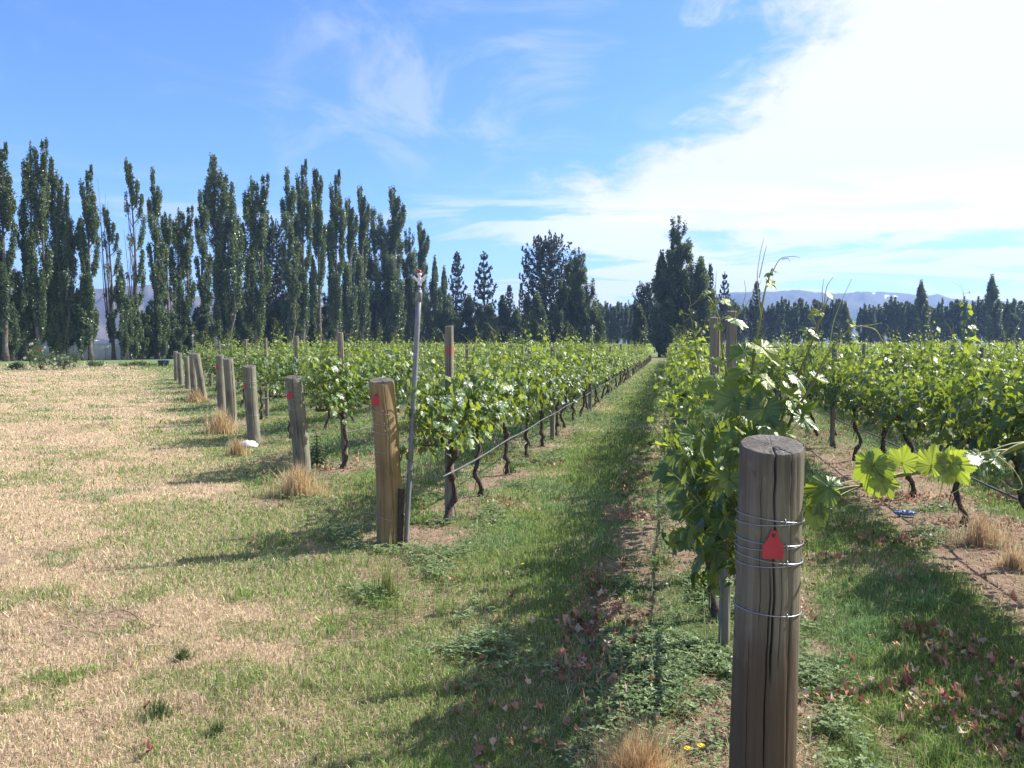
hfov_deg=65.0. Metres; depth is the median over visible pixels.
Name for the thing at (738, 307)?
windbreak poplar
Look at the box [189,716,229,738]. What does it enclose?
green grass tuft
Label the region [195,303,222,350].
poplar tree
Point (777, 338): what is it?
windbreak poplar
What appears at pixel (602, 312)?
windbreak poplar
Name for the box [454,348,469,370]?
grapevine
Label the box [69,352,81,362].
bush
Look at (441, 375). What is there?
grapevine
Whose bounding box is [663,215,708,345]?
poplar tree
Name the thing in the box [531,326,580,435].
grapevine
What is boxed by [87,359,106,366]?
bush
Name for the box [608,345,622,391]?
grapevine
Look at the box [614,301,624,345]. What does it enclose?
windbreak poplar
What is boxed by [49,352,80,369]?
rose bush
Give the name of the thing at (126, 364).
bush
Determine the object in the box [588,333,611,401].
grapevine
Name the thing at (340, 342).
line post
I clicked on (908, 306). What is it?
windbreak poplar
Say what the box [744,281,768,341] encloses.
pine tree
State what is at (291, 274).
poplar tree
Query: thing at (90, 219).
poplar tree
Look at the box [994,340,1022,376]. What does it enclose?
grapevine
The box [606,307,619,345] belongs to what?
windbreak poplar
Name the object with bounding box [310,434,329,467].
weed plant
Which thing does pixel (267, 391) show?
line post
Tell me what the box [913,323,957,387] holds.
grapevine
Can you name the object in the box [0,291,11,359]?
shelter tree
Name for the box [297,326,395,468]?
grapevine
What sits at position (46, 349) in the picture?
netting tunnel
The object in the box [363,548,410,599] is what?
dry grass tuft
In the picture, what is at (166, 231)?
poplar tree
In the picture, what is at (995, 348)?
grapevine
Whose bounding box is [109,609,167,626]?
twig
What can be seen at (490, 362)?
grapevine
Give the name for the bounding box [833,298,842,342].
windbreak poplar
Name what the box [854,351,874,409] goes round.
grapevine
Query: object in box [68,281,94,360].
poplar tree
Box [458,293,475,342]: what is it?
shelter tree
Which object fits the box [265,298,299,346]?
shelter tree
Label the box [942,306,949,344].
windbreak poplar
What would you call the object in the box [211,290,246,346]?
shelter tree
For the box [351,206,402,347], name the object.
broadleaf tree
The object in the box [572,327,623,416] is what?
grapevine
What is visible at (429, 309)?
shelter tree
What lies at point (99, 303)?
hills
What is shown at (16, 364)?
bush
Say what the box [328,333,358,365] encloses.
grapevine
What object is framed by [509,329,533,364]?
grapevine
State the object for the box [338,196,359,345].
poplar tree
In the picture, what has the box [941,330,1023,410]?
grapevine
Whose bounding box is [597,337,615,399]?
grapevine
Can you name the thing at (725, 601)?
line post
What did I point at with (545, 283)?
pine tree
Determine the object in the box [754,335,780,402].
grapevine
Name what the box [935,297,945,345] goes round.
windbreak poplar
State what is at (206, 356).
grapevine
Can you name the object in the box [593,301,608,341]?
shelter tree
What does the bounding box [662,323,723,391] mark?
grapevine
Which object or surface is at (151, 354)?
shelter tree
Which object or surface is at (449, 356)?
line post
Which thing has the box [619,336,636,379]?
grapevine
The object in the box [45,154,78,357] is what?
poplar tree
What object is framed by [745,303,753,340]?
windbreak poplar
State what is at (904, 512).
plastic wrapper
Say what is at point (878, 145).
sky
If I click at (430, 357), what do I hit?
grapevine
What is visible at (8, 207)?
poplar tree
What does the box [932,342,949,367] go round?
grapevine
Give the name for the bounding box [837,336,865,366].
grapevine
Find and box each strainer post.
[173,351,177,380]
[177,352,183,384]
[184,356,190,388]
[189,353,196,392]
[193,353,206,399]
[215,354,225,410]
[223,357,236,424]
[243,365,260,443]
[285,375,311,475]
[369,377,401,546]
[729,435,804,767]
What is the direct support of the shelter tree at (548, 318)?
on the ground at (976, 557)
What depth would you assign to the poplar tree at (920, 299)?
173.73 m
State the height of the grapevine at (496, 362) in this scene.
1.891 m
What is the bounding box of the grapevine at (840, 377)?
[821,308,881,460]
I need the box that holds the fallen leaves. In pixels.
[9,398,1023,767]
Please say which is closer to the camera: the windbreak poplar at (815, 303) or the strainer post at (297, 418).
the strainer post at (297, 418)
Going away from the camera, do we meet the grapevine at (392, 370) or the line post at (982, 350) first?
the grapevine at (392, 370)
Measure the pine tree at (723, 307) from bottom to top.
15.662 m
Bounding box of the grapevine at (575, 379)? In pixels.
[549,326,621,427]
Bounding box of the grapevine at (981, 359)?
[972,336,1008,382]
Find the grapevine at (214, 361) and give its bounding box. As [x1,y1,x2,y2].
[205,333,240,378]
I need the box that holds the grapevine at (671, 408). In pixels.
[654,309,783,459]
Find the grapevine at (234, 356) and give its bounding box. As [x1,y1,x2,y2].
[224,328,263,407]
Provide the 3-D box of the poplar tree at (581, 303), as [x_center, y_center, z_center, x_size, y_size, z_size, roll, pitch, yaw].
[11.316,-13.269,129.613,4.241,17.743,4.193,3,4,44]
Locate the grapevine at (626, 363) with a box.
[616,346,631,381]
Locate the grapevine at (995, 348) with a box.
[984,338,1003,357]
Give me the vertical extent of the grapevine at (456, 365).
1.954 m
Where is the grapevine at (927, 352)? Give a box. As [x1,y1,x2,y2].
[916,334,936,373]
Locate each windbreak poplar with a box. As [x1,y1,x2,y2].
[598,306,606,325]
[602,301,608,342]
[605,304,611,341]
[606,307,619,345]
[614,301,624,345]
[621,303,630,343]
[624,306,632,344]
[716,309,724,343]
[724,302,733,336]
[732,299,738,327]
[737,303,739,342]
[737,304,746,343]
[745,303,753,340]
[752,302,762,341]
[754,307,767,338]
[764,305,770,341]
[766,303,776,343]
[772,301,779,343]
[774,296,785,341]
[782,299,790,345]
[785,306,794,343]
[790,302,799,346]
[795,298,803,345]
[799,301,809,342]
[803,305,815,342]
[812,299,820,345]
[816,301,824,346]
[819,306,826,343]
[822,300,834,343]
[827,298,839,342]
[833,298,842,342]
[855,303,867,343]
[862,304,872,345]
[864,305,876,344]
[875,304,884,345]
[877,307,887,346]
[883,296,893,342]
[886,297,898,335]
[888,303,900,342]
[893,302,907,343]
[901,301,911,346]
[908,304,916,343]
[929,307,937,340]
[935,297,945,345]
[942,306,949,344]
[944,301,956,342]
[950,299,960,342]
[956,296,968,340]
[960,304,974,344]
[967,300,976,340]
[974,296,982,343]
[978,299,985,343]
[979,302,992,343]
[1008,305,1022,346]
[1017,300,1023,343]
[1019,310,1023,344]
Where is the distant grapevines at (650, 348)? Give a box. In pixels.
[237,340,1023,381]
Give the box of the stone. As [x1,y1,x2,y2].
[242,440,258,447]
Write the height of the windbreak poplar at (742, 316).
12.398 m
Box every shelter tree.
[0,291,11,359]
[9,271,35,359]
[21,270,48,355]
[65,299,77,354]
[144,305,153,357]
[191,309,200,344]
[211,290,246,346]
[254,303,278,348]
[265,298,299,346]
[279,292,315,346]
[308,305,332,345]
[321,293,346,347]
[341,300,360,345]
[356,304,385,347]
[369,285,405,346]
[388,293,407,347]
[399,288,431,345]
[425,292,441,345]
[433,298,462,345]
[455,313,469,345]
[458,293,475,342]
[466,303,486,346]
[480,303,502,346]
[497,295,514,346]
[506,307,528,346]
[519,292,532,342]
[528,304,553,345]
[547,313,555,342]
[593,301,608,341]
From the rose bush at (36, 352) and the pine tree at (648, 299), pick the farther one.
the pine tree at (648, 299)
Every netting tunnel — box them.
[15,337,66,359]
[67,339,140,359]
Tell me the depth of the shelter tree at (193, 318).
110.94 m
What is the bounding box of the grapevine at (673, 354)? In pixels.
[665,347,690,386]
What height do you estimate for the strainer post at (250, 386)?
1.422 m
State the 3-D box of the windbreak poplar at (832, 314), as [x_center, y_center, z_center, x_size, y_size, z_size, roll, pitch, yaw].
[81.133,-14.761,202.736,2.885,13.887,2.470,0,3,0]
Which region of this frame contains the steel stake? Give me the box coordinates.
[397,488,404,546]
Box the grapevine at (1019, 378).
[1001,350,1023,384]
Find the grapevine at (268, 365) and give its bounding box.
[251,348,282,393]
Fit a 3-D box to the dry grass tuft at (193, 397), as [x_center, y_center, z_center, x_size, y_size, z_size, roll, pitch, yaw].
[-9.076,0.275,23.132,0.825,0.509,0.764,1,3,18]
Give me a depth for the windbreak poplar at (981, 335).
207.43 m
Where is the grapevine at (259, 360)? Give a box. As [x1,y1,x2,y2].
[234,321,281,419]
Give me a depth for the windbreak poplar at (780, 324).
200.48 m
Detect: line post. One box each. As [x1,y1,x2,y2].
[210,342,211,386]
[244,339,246,357]
[264,338,268,418]
[294,336,298,374]
[337,332,348,467]
[445,326,453,521]
[465,344,468,417]
[550,345,554,439]
[588,348,590,409]
[707,317,719,573]
[718,311,736,646]
[829,343,837,446]
[859,343,865,409]
[950,344,955,435]
[980,347,983,366]
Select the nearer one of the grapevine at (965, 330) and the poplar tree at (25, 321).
the grapevine at (965, 330)
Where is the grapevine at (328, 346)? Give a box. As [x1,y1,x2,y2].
[311,338,336,357]
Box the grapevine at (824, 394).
[801,332,858,448]
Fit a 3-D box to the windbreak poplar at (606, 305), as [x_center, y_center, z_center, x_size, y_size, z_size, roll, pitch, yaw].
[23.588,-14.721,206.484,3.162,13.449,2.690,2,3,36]
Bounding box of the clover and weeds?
[178,387,1023,767]
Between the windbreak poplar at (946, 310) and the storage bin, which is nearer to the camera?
the storage bin
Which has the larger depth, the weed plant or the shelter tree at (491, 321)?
the shelter tree at (491, 321)
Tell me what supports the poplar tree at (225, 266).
on the ground at (976, 557)
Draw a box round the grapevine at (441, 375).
[417,336,454,428]
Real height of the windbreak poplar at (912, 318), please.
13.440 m
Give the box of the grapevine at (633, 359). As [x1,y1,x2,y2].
[626,347,637,378]
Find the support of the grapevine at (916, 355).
on the ground at (976, 557)
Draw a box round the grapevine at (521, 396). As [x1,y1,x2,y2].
[485,326,571,475]
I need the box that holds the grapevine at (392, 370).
[347,329,412,434]
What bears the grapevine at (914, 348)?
on the ground at (976, 557)
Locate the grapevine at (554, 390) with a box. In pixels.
[510,323,572,446]
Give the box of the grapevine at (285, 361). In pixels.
[262,317,322,438]
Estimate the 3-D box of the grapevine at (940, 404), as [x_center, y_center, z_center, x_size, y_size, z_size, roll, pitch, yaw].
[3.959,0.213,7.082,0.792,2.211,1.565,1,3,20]
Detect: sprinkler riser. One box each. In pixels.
[404,270,427,542]
[590,324,594,411]
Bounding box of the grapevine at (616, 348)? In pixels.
[611,335,624,388]
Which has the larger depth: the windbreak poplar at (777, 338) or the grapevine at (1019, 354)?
the windbreak poplar at (777, 338)
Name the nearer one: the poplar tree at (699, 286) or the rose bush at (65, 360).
the rose bush at (65, 360)
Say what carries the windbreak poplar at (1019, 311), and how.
on the ground at (976, 557)
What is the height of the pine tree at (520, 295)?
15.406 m
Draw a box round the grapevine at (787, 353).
[756,329,796,415]
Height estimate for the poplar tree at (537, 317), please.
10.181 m
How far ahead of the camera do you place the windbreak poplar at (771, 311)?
202.22 m
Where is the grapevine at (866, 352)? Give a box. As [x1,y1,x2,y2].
[855,337,875,357]
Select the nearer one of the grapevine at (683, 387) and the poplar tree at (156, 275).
the grapevine at (683, 387)
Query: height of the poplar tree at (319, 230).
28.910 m
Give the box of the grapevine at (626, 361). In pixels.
[618,336,632,382]
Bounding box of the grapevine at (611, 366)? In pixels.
[607,346,618,392]
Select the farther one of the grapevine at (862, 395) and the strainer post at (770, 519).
the grapevine at (862, 395)
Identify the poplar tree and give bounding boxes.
[0,141,18,361]
[0,251,28,360]
[13,230,34,360]
[17,137,53,358]
[43,272,63,360]
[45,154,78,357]
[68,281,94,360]
[74,164,100,360]
[98,187,121,359]
[109,263,132,359]
[118,297,143,359]
[124,157,146,359]
[136,310,151,359]
[145,166,166,358]
[147,294,171,358]
[156,211,177,358]
[166,311,188,358]
[168,204,196,358]
[182,320,205,355]
[193,189,213,340]
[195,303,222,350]
[202,152,246,350]
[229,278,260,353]
[240,172,272,349]
[279,166,302,350]
[292,158,314,346]
[308,167,327,346]
[326,169,347,346]
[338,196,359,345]
[352,184,371,347]
[378,185,407,347]
[401,227,427,345]
[411,221,429,345]
[426,254,442,345]
[440,265,452,337]
[523,291,550,346]
[550,278,570,346]
[558,253,585,346]
[570,247,597,346]
[582,305,605,345]
[627,303,649,348]
[647,296,687,356]
[648,249,676,356]
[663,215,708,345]
[663,244,684,297]
[686,256,718,347]
[840,300,853,346]
[914,279,933,344]
[983,274,1005,346]
[1000,298,1020,344]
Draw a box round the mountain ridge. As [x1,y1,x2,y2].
[608,290,1020,346]
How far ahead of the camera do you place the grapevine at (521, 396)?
9.91 m
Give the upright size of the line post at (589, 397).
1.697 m
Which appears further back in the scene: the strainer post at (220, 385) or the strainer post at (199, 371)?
the strainer post at (199, 371)
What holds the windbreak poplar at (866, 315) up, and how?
on the ground at (976, 557)
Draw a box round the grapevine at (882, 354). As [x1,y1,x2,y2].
[865,337,892,379]
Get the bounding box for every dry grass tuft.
[184,386,207,402]
[199,403,245,434]
[222,435,251,456]
[247,457,343,500]
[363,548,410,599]
[548,702,728,767]
[930,504,1023,551]
[988,546,1023,571]
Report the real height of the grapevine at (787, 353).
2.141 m
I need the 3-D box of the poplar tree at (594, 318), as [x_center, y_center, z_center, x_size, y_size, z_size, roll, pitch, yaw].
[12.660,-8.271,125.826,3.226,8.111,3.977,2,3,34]
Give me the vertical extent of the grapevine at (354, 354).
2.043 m
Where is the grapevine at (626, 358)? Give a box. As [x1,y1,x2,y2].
[612,341,636,387]
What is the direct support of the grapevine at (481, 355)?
on the ground at (976, 557)
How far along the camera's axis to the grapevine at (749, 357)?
23.97 m
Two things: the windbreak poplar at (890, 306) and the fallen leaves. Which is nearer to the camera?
the fallen leaves
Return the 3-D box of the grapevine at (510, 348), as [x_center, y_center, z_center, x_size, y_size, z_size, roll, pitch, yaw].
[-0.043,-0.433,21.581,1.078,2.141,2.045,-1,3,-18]
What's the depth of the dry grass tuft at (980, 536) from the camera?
6.40 m
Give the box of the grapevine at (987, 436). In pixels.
[901,345,1023,508]
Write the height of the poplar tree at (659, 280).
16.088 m
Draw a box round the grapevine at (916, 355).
[883,321,945,387]
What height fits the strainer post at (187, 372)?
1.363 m
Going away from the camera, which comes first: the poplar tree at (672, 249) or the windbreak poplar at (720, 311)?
the poplar tree at (672, 249)
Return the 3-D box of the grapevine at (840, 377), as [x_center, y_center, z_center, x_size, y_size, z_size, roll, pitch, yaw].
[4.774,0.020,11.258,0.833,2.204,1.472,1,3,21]
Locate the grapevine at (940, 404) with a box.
[904,284,1022,526]
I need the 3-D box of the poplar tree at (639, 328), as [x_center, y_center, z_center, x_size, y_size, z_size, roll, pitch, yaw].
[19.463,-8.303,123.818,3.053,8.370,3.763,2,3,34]
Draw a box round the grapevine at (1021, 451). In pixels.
[1019,448,1023,460]
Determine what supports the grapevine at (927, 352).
on the ground at (976, 557)
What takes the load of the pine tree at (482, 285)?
on the ground at (976, 557)
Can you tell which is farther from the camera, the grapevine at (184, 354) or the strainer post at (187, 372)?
the grapevine at (184, 354)
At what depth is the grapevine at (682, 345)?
14.09 m
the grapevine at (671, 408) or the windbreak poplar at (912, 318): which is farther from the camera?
the windbreak poplar at (912, 318)
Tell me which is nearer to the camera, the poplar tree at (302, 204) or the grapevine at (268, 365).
the grapevine at (268, 365)
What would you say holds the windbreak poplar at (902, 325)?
on the ground at (976, 557)
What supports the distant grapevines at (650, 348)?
on the ground at (976, 557)
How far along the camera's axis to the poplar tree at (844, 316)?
169.05 m
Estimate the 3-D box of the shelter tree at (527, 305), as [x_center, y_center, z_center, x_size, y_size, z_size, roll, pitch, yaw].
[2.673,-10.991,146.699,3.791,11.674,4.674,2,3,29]
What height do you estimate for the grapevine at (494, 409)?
1.944 m
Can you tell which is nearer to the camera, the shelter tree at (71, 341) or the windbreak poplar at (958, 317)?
the shelter tree at (71, 341)
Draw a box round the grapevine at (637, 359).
[631,344,641,374]
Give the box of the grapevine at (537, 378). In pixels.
[503,310,555,459]
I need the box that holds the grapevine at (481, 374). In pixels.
[461,334,488,383]
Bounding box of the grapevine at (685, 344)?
[666,330,690,378]
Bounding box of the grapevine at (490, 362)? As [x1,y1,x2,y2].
[469,329,499,384]
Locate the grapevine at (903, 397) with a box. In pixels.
[864,342,961,497]
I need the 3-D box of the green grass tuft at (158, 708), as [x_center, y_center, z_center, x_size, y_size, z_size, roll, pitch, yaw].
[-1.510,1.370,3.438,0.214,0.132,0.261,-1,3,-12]
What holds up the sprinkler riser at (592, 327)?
on the ground at (976, 557)
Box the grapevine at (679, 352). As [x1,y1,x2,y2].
[665,334,698,368]
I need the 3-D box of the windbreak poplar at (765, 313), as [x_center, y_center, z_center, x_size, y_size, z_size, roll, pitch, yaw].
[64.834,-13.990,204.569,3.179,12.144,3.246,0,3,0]
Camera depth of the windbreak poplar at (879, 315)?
204.26 m
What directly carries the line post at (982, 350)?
on the ground at (976, 557)
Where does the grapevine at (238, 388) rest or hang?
on the ground at (976, 557)
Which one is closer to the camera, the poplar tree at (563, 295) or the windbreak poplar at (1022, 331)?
the poplar tree at (563, 295)
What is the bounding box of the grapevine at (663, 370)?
[634,328,703,381]
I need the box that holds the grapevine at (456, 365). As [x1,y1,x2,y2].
[436,331,483,384]
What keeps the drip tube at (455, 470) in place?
attached to the grapevine at (571, 387)
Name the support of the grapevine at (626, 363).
on the ground at (976, 557)
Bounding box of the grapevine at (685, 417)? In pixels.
[617,330,765,623]
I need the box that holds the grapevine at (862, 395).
[840,329,914,453]
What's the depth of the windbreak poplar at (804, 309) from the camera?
206.39 m
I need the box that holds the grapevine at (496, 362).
[484,340,514,390]
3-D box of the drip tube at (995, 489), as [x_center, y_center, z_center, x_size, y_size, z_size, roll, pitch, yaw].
[8.527,-0.277,30.195,0.018,0.038,57.500,1,3,11]
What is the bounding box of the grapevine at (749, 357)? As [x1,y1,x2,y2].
[744,350,760,374]
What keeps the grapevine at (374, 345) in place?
on the ground at (976, 557)
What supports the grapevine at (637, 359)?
on the ground at (976, 557)
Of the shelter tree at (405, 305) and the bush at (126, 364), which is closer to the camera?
the bush at (126, 364)
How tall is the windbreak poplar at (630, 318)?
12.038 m
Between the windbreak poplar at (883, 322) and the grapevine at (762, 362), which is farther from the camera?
the windbreak poplar at (883, 322)
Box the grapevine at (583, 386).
[568,335,591,421]
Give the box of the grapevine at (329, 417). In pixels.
[304,351,350,429]
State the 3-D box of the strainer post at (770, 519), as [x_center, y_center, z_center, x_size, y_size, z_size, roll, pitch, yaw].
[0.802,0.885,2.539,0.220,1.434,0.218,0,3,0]
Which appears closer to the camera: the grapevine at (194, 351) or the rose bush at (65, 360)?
the grapevine at (194, 351)
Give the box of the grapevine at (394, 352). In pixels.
[381,326,418,411]
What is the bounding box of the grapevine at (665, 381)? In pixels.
[618,327,704,406]
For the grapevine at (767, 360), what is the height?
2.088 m
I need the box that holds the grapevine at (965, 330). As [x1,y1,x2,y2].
[945,325,987,366]
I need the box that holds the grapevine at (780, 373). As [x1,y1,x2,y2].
[773,349,803,421]
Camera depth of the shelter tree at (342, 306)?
136.41 m
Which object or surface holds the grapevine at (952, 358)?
on the ground at (976, 557)
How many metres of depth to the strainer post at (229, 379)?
16.21 m
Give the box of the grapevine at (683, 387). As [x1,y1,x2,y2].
[658,365,724,434]
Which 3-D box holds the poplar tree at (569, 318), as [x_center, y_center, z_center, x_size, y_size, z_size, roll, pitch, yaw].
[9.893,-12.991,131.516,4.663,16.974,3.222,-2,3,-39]
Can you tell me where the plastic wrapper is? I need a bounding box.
[893,510,916,515]
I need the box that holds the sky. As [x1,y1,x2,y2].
[0,0,1023,326]
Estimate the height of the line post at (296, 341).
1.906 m
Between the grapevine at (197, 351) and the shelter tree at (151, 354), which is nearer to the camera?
the grapevine at (197, 351)
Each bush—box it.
[7,361,26,369]
[22,339,57,369]
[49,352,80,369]
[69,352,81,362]
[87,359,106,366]
[119,360,139,366]
[136,360,157,366]
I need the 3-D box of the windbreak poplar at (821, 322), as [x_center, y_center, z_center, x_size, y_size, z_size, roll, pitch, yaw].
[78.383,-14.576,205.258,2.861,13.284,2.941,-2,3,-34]
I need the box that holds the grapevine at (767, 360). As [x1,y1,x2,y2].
[756,332,788,394]
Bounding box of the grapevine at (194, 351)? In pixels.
[186,335,212,354]
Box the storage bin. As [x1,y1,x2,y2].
[157,360,169,366]
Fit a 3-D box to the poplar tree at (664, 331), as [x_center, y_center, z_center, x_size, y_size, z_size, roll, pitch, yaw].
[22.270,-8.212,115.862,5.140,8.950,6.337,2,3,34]
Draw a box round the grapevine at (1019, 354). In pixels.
[1010,340,1023,372]
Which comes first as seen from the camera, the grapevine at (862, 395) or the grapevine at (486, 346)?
the grapevine at (862, 395)
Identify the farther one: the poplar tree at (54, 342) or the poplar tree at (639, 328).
the poplar tree at (639, 328)
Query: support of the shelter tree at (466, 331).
on the ground at (976, 557)
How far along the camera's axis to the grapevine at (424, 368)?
20.99 m
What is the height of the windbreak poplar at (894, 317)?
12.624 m
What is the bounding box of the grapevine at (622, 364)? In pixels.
[618,344,628,385]
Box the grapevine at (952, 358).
[936,328,1002,383]
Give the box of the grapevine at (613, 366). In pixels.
[597,343,617,396]
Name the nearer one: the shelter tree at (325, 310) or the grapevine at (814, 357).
the grapevine at (814, 357)
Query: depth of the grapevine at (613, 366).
25.32 m
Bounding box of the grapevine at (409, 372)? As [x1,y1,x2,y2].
[392,325,436,409]
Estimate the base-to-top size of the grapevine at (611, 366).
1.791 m
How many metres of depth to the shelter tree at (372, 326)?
140.09 m
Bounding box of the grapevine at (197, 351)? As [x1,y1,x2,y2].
[195,338,216,386]
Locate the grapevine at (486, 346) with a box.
[478,332,497,361]
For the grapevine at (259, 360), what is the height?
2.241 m
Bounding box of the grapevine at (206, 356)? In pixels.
[196,331,227,390]
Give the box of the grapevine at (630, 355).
[619,347,634,379]
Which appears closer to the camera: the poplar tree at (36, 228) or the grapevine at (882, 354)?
the grapevine at (882, 354)
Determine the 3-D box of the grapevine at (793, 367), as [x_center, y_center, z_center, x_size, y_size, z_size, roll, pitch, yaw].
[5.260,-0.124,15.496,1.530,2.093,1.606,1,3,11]
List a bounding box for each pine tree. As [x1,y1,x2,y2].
[255,215,290,348]
[448,251,467,326]
[471,251,497,317]
[505,285,514,316]
[517,282,523,315]
[519,229,573,334]
[628,281,658,346]
[701,262,720,341]
[717,271,740,345]
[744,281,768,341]
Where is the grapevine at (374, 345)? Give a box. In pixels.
[367,330,389,355]
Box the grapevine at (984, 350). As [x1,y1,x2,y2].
[969,336,996,358]
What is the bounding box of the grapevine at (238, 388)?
[228,339,242,389]
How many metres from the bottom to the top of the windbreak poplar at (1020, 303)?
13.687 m
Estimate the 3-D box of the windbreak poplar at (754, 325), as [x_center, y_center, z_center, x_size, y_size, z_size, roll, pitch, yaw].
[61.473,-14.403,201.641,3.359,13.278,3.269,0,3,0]
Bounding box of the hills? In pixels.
[11,285,424,347]
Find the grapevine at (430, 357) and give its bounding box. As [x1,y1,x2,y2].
[418,331,444,371]
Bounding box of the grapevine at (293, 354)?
[271,335,304,389]
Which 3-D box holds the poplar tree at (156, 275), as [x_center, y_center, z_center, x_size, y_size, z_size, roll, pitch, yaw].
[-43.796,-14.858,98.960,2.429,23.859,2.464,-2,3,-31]
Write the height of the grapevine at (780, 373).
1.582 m
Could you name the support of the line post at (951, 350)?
on the ground at (976, 557)
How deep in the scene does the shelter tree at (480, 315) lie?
142.64 m
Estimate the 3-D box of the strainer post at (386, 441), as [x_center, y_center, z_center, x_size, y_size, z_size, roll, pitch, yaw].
[-1.019,0.682,6.484,0.252,1.469,0.221,0,3,0]
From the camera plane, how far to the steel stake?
6.43 m
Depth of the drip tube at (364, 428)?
11.10 m
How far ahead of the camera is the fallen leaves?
4.13 m
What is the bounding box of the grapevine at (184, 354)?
[178,346,205,366]
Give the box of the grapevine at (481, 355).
[473,343,490,363]
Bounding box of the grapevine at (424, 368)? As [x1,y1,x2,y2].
[409,353,434,405]
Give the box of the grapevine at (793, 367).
[771,327,815,387]
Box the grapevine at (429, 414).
[396,354,490,524]
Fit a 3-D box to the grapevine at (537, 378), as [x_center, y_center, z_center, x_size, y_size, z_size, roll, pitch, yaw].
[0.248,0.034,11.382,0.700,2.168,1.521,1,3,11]
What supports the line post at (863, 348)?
on the ground at (976, 557)
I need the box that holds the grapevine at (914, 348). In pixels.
[901,337,920,367]
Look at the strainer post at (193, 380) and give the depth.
26.56 m
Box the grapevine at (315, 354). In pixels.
[299,325,334,399]
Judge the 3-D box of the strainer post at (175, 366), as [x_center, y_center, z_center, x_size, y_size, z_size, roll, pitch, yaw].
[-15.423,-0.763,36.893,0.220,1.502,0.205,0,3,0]
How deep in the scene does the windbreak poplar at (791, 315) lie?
208.04 m
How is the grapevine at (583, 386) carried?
on the ground at (976, 557)
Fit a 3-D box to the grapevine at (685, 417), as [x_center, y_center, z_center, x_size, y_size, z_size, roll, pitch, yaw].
[1.183,0.562,4.612,0.924,1.747,1.810,0,3,-4]
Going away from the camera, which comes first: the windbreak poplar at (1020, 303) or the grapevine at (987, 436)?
the grapevine at (987, 436)
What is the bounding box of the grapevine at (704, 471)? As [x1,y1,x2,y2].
[647,239,1023,598]
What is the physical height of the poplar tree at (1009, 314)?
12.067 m
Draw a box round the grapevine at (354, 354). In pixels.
[332,329,368,422]
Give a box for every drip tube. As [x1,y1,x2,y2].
[341,417,403,433]
[441,366,634,477]
[720,368,1018,500]
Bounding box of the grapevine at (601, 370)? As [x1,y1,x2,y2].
[588,356,608,406]
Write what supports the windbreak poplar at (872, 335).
on the ground at (976, 557)
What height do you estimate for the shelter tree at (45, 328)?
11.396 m
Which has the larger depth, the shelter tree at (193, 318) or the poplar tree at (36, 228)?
the shelter tree at (193, 318)
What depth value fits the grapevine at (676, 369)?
10.05 m
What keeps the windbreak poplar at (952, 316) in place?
on the ground at (976, 557)
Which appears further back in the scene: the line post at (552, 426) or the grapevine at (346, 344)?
the grapevine at (346, 344)
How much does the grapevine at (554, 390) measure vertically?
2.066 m
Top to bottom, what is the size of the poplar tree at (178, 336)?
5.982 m
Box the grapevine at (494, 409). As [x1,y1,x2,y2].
[439,328,522,495]
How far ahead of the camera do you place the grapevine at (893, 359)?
17.21 m
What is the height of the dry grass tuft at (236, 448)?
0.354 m
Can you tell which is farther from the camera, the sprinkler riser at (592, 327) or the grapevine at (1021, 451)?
the sprinkler riser at (592, 327)
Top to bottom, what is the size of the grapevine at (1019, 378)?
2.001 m
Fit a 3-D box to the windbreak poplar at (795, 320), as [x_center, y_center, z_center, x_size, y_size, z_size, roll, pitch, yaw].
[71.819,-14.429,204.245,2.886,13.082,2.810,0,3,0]
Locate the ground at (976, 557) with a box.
[0,347,1023,767]
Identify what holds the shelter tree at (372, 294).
on the ground at (976, 557)
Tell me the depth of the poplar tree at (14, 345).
85.72 m
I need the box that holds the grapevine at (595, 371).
[578,324,602,410]
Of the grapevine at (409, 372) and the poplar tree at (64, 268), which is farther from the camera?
the poplar tree at (64, 268)
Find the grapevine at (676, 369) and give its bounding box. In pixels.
[650,311,723,420]
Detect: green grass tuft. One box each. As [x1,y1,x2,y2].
[135,693,183,724]
[169,644,201,662]
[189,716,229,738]
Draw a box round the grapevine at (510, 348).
[501,333,521,371]
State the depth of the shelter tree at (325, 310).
133.60 m
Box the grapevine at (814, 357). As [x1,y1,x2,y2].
[790,322,831,436]
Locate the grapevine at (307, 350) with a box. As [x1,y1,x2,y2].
[301,339,316,357]
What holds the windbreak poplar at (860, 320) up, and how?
on the ground at (976, 557)
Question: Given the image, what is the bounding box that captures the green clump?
[500,459,520,472]
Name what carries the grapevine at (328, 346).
on the ground at (976, 557)
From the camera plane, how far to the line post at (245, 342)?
21.11 m
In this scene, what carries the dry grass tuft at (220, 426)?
on the ground at (976, 557)
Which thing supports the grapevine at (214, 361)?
on the ground at (976, 557)
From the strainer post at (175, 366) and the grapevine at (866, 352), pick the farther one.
the strainer post at (175, 366)
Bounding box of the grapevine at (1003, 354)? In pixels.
[984,338,1011,367]
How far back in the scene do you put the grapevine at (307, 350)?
29.75 m
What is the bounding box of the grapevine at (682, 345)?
[664,328,706,386]
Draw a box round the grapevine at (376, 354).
[361,332,400,380]
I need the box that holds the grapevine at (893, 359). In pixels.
[873,324,912,379]
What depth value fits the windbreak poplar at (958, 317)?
200.25 m
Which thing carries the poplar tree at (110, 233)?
on the ground at (976, 557)

